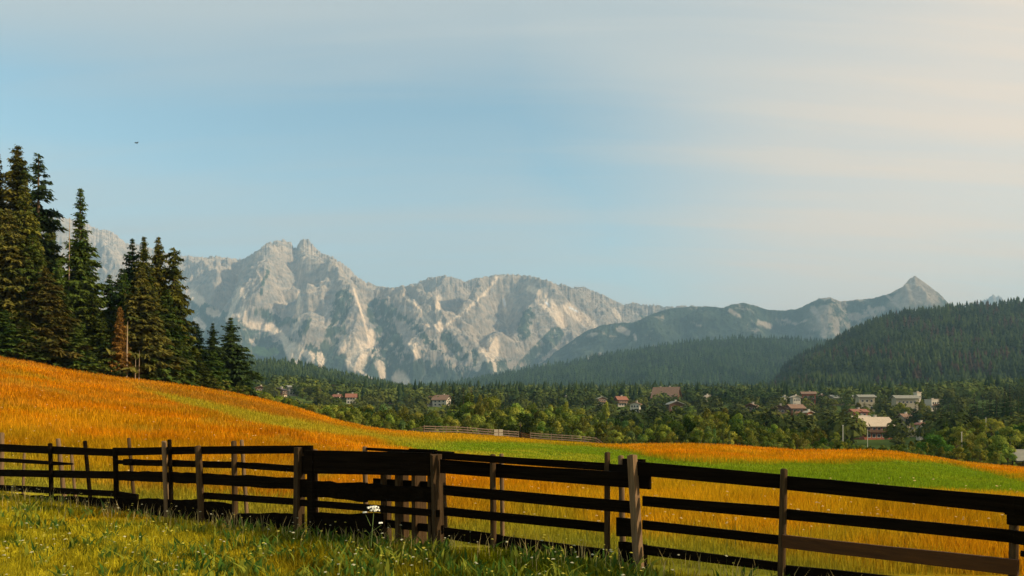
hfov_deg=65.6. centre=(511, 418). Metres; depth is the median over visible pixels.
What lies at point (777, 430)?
broadleaf tree
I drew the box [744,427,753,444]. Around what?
broadleaf tree
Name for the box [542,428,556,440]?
broadleaf tree
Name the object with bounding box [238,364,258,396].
spruce tree
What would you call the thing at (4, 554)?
verge flowers
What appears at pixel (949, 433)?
broadleaf tree
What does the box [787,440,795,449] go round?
broadleaf tree
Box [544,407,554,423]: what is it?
broadleaf tree
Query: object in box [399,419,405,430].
broadleaf tree
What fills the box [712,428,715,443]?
broadleaf tree
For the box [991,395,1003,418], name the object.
spruce tree
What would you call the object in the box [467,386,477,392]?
broadleaf tree
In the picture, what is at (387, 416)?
broadleaf tree
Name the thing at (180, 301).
spruce tree
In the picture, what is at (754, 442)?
broadleaf tree
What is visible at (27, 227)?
spruce tree
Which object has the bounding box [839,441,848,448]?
broadleaf tree
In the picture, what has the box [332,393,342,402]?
house
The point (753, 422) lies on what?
broadleaf tree
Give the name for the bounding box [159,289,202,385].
spruce tree
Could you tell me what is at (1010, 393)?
spruce tree
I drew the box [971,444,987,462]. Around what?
broadleaf tree
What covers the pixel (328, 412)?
broadleaf tree
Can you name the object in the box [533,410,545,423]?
broadleaf tree
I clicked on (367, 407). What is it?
broadleaf tree
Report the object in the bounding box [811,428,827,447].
broadleaf tree
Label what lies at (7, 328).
spruce tree
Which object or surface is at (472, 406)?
broadleaf tree
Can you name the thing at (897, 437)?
spruce tree
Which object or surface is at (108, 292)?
spruce tree
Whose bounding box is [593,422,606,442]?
broadleaf tree
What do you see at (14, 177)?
spruce tree
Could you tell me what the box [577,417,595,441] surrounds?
broadleaf tree
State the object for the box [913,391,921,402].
house
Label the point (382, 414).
broadleaf tree
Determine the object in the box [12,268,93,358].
spruce tree
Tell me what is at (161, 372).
spruce tree
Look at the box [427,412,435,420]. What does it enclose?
broadleaf tree
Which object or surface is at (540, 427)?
broadleaf tree
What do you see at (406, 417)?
broadleaf tree
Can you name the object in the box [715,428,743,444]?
broadleaf tree
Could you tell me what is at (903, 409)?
broadleaf tree
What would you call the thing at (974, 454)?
broadleaf tree
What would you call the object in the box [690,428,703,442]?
broadleaf tree
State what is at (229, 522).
dry stalks
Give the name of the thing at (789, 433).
broadleaf tree
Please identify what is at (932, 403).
house
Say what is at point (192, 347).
spruce tree
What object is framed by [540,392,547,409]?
spruce tree
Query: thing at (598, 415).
broadleaf tree
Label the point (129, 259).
spruce tree
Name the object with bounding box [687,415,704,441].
broadleaf tree
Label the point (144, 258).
spruce tree
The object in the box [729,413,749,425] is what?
broadleaf tree
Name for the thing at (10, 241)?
spruce tree
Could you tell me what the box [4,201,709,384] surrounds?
limestone mountains
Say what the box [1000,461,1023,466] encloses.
rail fence
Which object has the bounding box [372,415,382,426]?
broadleaf tree
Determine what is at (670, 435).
broadleaf tree
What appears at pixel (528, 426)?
broadleaf tree
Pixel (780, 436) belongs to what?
broadleaf tree
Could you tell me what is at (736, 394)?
valley woods
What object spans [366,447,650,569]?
rail fence
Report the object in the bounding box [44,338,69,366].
spruce tree
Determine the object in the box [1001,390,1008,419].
spruce tree
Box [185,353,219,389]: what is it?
spruce tree
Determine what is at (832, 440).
broadleaf tree
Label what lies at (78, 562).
verge grass
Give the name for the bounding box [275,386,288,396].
house
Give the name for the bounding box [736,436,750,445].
broadleaf tree
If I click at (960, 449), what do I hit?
broadleaf tree
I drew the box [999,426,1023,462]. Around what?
broadleaf tree
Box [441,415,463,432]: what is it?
broadleaf tree
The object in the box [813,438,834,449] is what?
broadleaf tree
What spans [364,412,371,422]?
broadleaf tree
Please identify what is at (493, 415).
broadleaf tree
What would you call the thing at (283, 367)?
slope forest
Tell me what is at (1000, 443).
broadleaf tree
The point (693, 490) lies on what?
hay grass
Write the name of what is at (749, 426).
broadleaf tree
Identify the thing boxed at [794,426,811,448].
broadleaf tree
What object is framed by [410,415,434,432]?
broadleaf tree
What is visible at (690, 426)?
broadleaf tree
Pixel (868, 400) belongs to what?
house
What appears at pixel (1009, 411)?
spruce tree
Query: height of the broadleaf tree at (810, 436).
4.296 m
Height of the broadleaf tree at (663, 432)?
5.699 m
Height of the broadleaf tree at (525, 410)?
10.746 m
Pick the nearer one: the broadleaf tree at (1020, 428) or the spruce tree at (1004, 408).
the broadleaf tree at (1020, 428)
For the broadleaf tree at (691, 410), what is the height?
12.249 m
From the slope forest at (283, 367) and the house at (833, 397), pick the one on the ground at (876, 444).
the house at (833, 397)
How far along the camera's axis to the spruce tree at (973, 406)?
325.56 m
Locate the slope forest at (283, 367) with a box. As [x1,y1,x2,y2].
[207,353,405,387]
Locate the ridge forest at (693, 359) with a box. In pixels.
[416,334,826,387]
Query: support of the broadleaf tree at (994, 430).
on the ground at (876, 444)
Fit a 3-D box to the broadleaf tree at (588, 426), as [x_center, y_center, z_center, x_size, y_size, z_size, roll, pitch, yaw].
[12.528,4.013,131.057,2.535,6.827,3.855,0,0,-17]
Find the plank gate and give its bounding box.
[300,446,447,547]
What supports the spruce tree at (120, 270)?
on the ground at (876, 444)
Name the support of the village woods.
on the ground at (876, 444)
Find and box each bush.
[112,364,127,376]
[129,372,144,378]
[211,378,222,388]
[217,380,231,390]
[236,385,250,394]
[335,412,346,421]
[734,436,742,445]
[743,437,753,445]
[904,446,916,453]
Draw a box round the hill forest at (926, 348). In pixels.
[762,296,1023,388]
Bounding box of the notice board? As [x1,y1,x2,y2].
[494,429,502,435]
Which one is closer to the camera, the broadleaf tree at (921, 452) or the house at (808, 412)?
the broadleaf tree at (921, 452)
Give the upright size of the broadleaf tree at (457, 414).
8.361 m
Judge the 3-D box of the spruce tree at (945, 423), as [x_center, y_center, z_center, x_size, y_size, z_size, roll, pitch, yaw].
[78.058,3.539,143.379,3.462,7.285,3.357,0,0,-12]
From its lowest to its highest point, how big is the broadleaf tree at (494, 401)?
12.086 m
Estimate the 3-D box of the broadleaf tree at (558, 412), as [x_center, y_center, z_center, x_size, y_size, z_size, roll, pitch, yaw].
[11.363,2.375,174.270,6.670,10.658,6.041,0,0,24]
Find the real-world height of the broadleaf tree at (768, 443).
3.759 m
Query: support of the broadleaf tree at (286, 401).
on the ground at (876, 444)
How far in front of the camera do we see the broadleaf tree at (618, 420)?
173.87 m
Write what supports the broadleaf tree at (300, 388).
on the ground at (876, 444)
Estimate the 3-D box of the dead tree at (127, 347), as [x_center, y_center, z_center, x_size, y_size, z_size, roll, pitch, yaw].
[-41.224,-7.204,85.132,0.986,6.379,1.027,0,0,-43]
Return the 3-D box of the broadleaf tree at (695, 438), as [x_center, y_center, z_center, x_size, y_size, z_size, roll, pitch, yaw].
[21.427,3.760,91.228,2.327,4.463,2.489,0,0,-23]
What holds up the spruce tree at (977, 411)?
on the ground at (876, 444)
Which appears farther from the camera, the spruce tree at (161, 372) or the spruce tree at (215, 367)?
the spruce tree at (215, 367)
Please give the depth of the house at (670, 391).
580.42 m
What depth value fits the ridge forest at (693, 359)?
2990.22 m
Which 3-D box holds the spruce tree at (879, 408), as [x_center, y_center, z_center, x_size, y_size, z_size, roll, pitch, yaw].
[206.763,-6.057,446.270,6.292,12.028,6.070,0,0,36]
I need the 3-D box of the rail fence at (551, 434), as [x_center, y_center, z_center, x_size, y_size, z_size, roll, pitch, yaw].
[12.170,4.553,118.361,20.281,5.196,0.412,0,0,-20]
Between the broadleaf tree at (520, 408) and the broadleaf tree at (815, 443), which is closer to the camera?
the broadleaf tree at (815, 443)
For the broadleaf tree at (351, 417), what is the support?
on the ground at (876, 444)
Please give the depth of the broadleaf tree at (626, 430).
125.14 m
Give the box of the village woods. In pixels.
[255,380,1023,442]
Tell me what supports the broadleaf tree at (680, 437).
on the ground at (876, 444)
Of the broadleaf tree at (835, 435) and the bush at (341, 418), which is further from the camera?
the broadleaf tree at (835, 435)
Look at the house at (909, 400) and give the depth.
464.72 m
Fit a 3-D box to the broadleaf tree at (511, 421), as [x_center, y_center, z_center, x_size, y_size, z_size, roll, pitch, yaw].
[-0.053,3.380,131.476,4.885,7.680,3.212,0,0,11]
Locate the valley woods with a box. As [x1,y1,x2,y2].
[250,374,1023,404]
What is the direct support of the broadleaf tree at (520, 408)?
on the ground at (876, 444)
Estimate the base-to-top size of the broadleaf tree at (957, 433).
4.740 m
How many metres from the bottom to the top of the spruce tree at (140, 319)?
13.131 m
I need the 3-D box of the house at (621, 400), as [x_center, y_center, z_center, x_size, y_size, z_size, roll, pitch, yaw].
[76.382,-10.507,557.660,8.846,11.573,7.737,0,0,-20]
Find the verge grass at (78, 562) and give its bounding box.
[0,490,770,575]
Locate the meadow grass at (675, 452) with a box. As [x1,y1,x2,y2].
[0,356,1023,484]
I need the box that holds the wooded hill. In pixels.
[811,308,1023,384]
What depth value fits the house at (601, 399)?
564.57 m
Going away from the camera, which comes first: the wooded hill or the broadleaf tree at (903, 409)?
the broadleaf tree at (903, 409)
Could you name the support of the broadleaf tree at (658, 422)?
on the ground at (876, 444)
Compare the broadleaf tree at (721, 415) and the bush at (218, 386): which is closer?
the bush at (218, 386)
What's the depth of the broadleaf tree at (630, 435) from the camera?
114.60 m
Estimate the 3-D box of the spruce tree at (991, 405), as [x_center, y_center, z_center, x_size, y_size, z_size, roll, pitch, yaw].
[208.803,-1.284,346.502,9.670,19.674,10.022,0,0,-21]
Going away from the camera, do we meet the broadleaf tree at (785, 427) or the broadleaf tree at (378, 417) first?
the broadleaf tree at (378, 417)
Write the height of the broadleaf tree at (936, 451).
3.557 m
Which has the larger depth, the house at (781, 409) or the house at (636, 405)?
the house at (636, 405)
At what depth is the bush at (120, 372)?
84.58 m
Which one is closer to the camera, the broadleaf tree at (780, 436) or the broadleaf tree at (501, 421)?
the broadleaf tree at (780, 436)
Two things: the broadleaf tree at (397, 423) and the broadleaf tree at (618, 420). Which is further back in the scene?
the broadleaf tree at (618, 420)
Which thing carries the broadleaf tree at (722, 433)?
on the ground at (876, 444)
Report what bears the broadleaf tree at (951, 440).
on the ground at (876, 444)
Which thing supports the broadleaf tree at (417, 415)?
on the ground at (876, 444)
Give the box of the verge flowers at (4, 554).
[2,485,733,575]
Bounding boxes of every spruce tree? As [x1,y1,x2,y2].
[0,144,45,269]
[0,158,12,211]
[0,208,54,328]
[0,300,10,351]
[0,310,34,359]
[3,235,74,361]
[4,318,56,363]
[10,180,55,289]
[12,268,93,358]
[18,153,67,287]
[43,225,64,276]
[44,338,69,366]
[49,325,108,373]
[50,290,90,362]
[52,260,81,331]
[53,188,115,346]
[78,293,130,373]
[87,318,129,375]
[99,274,119,328]
[101,267,190,373]
[101,307,136,376]
[108,238,141,314]
[108,273,132,341]
[111,268,123,303]
[128,300,186,383]
[130,237,175,348]
[138,326,184,378]
[149,237,176,305]
[159,247,200,364]
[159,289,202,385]
[172,336,199,385]
[182,323,219,383]
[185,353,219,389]
[192,323,210,369]
[204,350,235,391]
[205,323,230,374]
[218,318,265,396]
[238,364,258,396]
[312,386,321,404]
[447,390,457,413]
[458,388,467,412]
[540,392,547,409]
[660,397,667,411]
[875,398,881,414]
[889,424,905,444]
[940,418,949,437]
[970,395,980,417]
[974,403,982,418]
[979,399,986,418]
[985,399,993,424]
[986,393,995,417]
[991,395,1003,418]
[992,403,1001,419]
[999,387,1008,415]
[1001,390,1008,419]
[1005,384,1015,415]
[1007,395,1014,418]
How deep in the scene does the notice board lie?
112.13 m
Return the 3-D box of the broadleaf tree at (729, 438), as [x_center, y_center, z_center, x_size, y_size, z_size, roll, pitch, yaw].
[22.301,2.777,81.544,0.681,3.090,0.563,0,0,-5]
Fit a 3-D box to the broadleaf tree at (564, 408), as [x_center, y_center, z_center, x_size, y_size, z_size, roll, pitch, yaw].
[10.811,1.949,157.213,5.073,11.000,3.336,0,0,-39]
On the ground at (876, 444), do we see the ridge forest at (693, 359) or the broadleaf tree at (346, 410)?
the broadleaf tree at (346, 410)
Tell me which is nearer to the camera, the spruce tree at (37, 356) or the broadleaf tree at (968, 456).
the spruce tree at (37, 356)
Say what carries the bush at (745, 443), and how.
on the ground at (876, 444)
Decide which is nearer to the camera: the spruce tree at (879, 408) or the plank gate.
the plank gate
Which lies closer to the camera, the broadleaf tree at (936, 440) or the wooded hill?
the broadleaf tree at (936, 440)
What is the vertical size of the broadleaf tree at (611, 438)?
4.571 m
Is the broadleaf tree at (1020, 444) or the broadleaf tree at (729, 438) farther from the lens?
the broadleaf tree at (1020, 444)
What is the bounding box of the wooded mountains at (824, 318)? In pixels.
[536,276,946,366]
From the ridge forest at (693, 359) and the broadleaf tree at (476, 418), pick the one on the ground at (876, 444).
the broadleaf tree at (476, 418)
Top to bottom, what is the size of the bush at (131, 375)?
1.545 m
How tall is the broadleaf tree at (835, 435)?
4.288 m
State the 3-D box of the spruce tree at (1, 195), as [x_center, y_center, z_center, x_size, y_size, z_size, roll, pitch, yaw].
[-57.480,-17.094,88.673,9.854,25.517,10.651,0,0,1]
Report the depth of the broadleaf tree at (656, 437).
91.18 m
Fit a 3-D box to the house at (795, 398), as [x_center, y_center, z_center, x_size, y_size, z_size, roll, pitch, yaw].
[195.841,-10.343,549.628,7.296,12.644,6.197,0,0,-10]
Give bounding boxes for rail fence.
[0,433,312,532]
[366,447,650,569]
[412,425,518,436]
[530,432,602,442]
[637,461,1023,575]
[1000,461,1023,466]
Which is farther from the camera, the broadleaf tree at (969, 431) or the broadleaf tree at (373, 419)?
the broadleaf tree at (969, 431)
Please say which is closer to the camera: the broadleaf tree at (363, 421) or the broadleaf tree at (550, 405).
the broadleaf tree at (363, 421)
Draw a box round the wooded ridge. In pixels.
[473,338,814,384]
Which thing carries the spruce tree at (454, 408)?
on the ground at (876, 444)
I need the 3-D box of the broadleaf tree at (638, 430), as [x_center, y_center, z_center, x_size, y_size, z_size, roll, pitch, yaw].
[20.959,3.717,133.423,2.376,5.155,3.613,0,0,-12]
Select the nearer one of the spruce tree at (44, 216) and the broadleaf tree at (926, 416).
the spruce tree at (44, 216)
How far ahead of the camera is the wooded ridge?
3018.15 m
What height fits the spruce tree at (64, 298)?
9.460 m
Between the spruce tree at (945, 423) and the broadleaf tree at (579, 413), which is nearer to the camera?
the spruce tree at (945, 423)
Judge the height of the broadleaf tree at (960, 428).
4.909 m
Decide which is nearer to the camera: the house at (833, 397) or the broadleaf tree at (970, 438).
the broadleaf tree at (970, 438)
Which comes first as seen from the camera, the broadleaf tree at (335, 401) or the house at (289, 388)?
the broadleaf tree at (335, 401)
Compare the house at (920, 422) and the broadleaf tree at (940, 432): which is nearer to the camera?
the broadleaf tree at (940, 432)
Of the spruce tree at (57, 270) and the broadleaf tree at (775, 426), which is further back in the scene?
the broadleaf tree at (775, 426)
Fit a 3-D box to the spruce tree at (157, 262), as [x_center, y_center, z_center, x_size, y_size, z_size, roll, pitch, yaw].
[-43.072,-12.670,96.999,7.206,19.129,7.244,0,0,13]
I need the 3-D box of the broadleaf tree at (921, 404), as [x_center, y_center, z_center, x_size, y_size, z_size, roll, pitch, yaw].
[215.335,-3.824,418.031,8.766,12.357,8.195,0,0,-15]
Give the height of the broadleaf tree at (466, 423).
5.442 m
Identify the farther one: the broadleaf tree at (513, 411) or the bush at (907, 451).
the broadleaf tree at (513, 411)
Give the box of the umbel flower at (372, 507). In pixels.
[363,506,382,544]
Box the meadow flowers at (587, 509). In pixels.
[1,390,1002,555]
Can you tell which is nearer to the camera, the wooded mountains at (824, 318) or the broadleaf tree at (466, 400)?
the broadleaf tree at (466, 400)
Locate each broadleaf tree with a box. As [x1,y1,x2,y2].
[257,390,273,396]
[279,398,296,405]
[297,383,306,398]
[305,406,318,413]
[311,382,328,397]
[319,409,333,418]
[320,404,337,413]
[332,398,344,405]
[336,404,353,408]
[336,407,362,423]
[345,410,356,419]
[347,414,361,423]
[348,415,357,422]
[353,408,368,423]
[361,405,375,416]
[361,417,367,425]
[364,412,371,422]
[367,416,381,427]
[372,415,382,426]
[374,409,398,420]
[376,418,391,428]
[379,403,387,412]
[381,414,395,425]
[385,419,405,431]
[388,413,410,430]
[399,410,410,421]
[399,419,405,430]
[401,407,410,420]
[406,415,421,428]
[407,420,422,431]
[409,412,423,421]
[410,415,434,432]
[424,411,442,418]
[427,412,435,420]
[429,417,449,432]
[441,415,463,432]
[442,411,463,433]
[446,401,472,424]
[450,421,457,432]
[453,408,483,424]
[457,393,476,409]
[459,421,475,434]
[461,415,477,433]
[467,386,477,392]
[468,403,489,418]
[469,414,493,432]
[470,394,495,433]
[476,423,483,434]
[478,420,502,435]
[484,396,506,417]
[485,411,508,427]
[488,416,507,431]
[495,407,521,427]
[495,413,541,438]
[506,408,530,429]
[507,403,534,421]
[508,416,516,426]
[511,421,542,438]
[527,403,539,413]
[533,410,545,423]
[536,411,552,432]
[537,421,550,435]
[541,415,566,431]
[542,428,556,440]
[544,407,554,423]
[548,404,557,415]
[551,421,563,438]
[554,425,571,440]
[555,405,579,424]
[559,411,578,431]
[560,401,572,420]
[567,422,586,439]
[573,408,593,425]
[573,429,586,441]
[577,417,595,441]
[581,427,594,441]
[584,423,595,442]
[592,412,607,423]
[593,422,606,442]
[594,428,609,443]
[599,401,611,428]
[604,417,614,431]
[604,422,620,442]
[605,418,622,430]
[608,430,624,443]
[611,425,624,443]
[619,419,635,442]
[620,426,631,443]
[621,420,628,442]
[628,431,634,444]
[632,426,642,443]
[635,423,643,437]
[640,428,656,443]
[646,432,660,443]
[648,417,661,432]
[651,424,670,441]
[655,415,680,431]
[660,432,677,443]
[665,405,686,418]
[666,420,675,439]
[668,422,683,440]
[670,418,696,441]
[673,413,694,430]
[675,430,690,443]
[683,432,689,442]
[684,415,716,442]
[687,406,696,412]
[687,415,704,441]
[688,432,702,443]
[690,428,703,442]
[700,408,718,438]
[702,431,724,443]
[703,425,712,439]
[705,408,728,423]
[708,411,730,429]
[711,421,728,442]
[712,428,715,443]
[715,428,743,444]
[720,423,725,443]
[724,429,746,445]
[726,411,754,432]
[727,419,743,439]
[727,431,731,444]
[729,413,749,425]
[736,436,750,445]
[741,422,761,445]
[742,398,750,408]
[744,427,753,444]
[746,436,760,446]
[749,419,769,434]
[749,425,767,444]
[757,436,776,446]
[758,429,773,447]
[768,424,777,439]
[771,432,787,444]
[772,428,786,447]
[772,442,786,448]
[781,425,791,440]
[783,433,809,449]
[784,428,791,443]
[785,428,802,449]
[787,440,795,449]
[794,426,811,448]
[795,430,821,447]
[806,437,818,448]
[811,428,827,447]
[812,431,826,446]
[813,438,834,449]
[821,443,830,449]
[829,399,838,410]
[829,432,840,448]
[830,437,838,448]
[833,442,843,449]
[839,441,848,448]
[840,400,852,411]
[845,439,850,447]
[894,403,909,414]
[895,444,906,450]
[911,399,930,415]
[912,433,955,457]
[916,448,926,455]
[920,413,931,421]
[923,445,938,455]
[933,431,952,446]
[934,426,955,446]
[936,447,944,457]
[942,436,969,460]
[944,431,964,458]
[944,446,966,461]
[947,425,967,444]
[955,418,982,442]
[957,430,977,450]
[958,442,978,460]
[962,428,976,445]
[965,451,971,461]
[967,389,980,401]
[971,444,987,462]
[974,432,992,463]
[976,433,992,447]
[978,418,1008,450]
[978,422,989,446]
[982,438,1007,463]
[988,435,1008,462]
[991,452,999,464]
[995,425,1023,448]
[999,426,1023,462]
[999,447,1017,465]
[1016,431,1023,448]
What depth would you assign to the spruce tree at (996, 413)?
287.48 m
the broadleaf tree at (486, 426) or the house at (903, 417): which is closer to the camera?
the broadleaf tree at (486, 426)
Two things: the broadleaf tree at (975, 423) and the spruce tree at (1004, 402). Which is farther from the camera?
the spruce tree at (1004, 402)
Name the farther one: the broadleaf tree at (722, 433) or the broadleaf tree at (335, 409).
the broadleaf tree at (335, 409)
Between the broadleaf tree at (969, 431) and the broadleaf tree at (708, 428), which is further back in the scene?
the broadleaf tree at (969, 431)
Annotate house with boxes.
[255,385,262,390]
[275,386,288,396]
[285,384,297,395]
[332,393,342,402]
[345,392,357,403]
[431,394,451,406]
[597,395,606,404]
[614,395,628,406]
[628,401,641,412]
[650,386,681,404]
[665,400,685,411]
[744,402,758,415]
[772,403,787,417]
[785,403,806,415]
[789,394,801,403]
[799,390,816,405]
[802,409,814,414]
[828,395,853,404]
[847,407,869,414]
[853,395,876,411]
[854,415,894,439]
[889,395,920,412]
[895,412,912,427]
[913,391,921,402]
[914,420,925,439]
[924,398,938,411]
[1005,449,1023,462]
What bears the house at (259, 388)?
on the ground at (876, 444)
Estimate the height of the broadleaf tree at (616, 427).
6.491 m
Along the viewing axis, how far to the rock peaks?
11518.65 m
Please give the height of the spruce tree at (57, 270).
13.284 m
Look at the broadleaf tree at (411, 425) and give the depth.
115.31 m
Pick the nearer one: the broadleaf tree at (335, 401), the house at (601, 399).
the broadleaf tree at (335, 401)
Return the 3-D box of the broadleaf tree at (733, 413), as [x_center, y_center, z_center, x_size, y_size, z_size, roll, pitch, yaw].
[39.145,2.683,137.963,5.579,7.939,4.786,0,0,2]
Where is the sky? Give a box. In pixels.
[0,0,1023,310]
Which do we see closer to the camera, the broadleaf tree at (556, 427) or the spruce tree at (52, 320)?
the spruce tree at (52, 320)
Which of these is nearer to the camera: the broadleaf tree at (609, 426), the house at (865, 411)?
the broadleaf tree at (609, 426)
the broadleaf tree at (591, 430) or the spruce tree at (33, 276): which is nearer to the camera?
the spruce tree at (33, 276)
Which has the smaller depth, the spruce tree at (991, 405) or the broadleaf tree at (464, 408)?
the broadleaf tree at (464, 408)
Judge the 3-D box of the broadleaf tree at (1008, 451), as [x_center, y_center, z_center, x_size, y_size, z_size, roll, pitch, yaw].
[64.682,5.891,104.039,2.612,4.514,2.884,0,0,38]
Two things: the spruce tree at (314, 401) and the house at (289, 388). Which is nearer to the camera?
the spruce tree at (314, 401)
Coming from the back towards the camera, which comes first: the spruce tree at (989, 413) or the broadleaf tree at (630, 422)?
the spruce tree at (989, 413)
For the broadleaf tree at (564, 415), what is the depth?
146.84 m
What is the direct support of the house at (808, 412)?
on the ground at (876, 444)
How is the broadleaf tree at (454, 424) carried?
on the ground at (876, 444)
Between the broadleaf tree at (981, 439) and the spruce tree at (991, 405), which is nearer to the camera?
the broadleaf tree at (981, 439)
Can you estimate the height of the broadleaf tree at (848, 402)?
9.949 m
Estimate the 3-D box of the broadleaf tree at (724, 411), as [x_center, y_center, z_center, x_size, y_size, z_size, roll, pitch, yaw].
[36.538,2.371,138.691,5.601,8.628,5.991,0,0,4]
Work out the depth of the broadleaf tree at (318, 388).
503.65 m
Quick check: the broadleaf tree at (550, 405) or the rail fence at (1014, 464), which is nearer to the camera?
the rail fence at (1014, 464)
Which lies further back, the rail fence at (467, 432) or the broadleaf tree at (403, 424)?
the broadleaf tree at (403, 424)
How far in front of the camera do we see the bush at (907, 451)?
80.71 m
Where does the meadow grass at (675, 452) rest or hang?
on the ground at (876, 444)
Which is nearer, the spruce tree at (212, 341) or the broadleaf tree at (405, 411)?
the spruce tree at (212, 341)
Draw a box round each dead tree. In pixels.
[68,221,69,289]
[125,322,130,376]
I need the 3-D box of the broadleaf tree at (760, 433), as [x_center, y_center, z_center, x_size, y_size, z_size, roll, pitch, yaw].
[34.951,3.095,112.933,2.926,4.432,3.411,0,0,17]
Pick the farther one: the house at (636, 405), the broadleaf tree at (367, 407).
the house at (636, 405)
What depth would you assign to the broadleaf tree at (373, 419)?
112.16 m
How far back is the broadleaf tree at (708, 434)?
84.55 m
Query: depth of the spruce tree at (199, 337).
103.62 m
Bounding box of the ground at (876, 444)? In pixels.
[0,360,1023,575]
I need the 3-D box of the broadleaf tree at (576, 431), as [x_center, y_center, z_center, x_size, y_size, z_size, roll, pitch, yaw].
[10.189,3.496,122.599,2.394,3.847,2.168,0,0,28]
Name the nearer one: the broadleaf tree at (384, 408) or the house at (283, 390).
the broadleaf tree at (384, 408)
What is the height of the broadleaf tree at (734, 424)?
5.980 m
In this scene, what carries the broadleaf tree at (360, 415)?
on the ground at (876, 444)
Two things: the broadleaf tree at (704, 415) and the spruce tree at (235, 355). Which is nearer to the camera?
the spruce tree at (235, 355)
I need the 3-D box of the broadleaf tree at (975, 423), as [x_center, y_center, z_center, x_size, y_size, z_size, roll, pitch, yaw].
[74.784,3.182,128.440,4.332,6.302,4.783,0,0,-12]
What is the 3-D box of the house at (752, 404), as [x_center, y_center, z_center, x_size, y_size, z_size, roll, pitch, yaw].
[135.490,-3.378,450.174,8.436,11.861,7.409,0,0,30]
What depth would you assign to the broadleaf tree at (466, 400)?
173.78 m
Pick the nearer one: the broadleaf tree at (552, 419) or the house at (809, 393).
the broadleaf tree at (552, 419)
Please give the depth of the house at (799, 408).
437.54 m
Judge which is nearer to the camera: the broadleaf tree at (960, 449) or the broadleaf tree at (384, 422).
the broadleaf tree at (960, 449)
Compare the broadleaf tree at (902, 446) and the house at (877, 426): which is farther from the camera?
the house at (877, 426)
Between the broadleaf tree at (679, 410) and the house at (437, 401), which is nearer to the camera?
the broadleaf tree at (679, 410)
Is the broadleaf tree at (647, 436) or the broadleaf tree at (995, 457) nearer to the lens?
the broadleaf tree at (995, 457)
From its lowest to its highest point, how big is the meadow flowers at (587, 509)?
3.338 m
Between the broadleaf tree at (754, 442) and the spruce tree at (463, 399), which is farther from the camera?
the spruce tree at (463, 399)
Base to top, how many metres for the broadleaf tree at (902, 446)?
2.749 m
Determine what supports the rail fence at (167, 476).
on the ground at (876, 444)
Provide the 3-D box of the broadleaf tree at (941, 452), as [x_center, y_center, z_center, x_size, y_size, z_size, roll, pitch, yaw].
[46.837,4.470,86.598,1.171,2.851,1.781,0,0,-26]
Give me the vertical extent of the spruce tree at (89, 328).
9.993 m
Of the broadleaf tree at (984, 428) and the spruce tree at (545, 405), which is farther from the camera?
the spruce tree at (545, 405)
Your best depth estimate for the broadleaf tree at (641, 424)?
153.86 m
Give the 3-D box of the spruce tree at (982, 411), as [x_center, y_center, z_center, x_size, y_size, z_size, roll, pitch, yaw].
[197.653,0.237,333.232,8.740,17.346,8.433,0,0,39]
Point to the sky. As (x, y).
(780, 155)
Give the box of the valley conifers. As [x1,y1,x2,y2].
[248,369,1023,405]
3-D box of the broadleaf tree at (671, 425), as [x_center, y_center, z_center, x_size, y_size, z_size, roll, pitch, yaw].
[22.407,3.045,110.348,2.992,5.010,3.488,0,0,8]
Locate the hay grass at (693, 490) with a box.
[0,407,1023,575]
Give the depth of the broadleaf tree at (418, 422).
132.79 m
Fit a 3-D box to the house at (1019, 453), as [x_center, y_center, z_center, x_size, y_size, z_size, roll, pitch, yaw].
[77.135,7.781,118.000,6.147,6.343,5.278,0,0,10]
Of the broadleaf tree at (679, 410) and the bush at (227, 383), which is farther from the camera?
the broadleaf tree at (679, 410)
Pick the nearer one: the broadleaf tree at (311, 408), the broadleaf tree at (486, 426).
the broadleaf tree at (311, 408)
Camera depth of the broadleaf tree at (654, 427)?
147.31 m
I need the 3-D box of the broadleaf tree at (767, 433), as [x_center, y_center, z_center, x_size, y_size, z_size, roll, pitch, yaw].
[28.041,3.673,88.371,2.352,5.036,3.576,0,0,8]
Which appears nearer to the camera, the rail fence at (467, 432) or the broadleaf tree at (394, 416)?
the rail fence at (467, 432)
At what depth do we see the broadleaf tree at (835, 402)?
476.39 m
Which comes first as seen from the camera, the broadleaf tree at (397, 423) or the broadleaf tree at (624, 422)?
the broadleaf tree at (397, 423)
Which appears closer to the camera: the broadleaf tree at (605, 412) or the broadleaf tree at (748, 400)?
the broadleaf tree at (605, 412)
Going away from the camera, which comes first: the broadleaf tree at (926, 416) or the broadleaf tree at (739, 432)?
the broadleaf tree at (739, 432)
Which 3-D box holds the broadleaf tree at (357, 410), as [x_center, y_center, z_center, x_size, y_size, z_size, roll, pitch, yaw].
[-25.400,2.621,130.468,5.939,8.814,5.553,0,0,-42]
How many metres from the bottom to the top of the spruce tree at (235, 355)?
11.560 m
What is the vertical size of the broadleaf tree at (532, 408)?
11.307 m
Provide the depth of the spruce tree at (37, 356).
78.54 m
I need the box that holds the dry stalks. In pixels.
[2,483,832,575]
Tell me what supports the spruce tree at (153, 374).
on the ground at (876, 444)
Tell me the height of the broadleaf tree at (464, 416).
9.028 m
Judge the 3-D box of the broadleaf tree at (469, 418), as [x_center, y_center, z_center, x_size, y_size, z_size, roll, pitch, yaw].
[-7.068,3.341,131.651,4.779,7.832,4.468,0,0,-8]

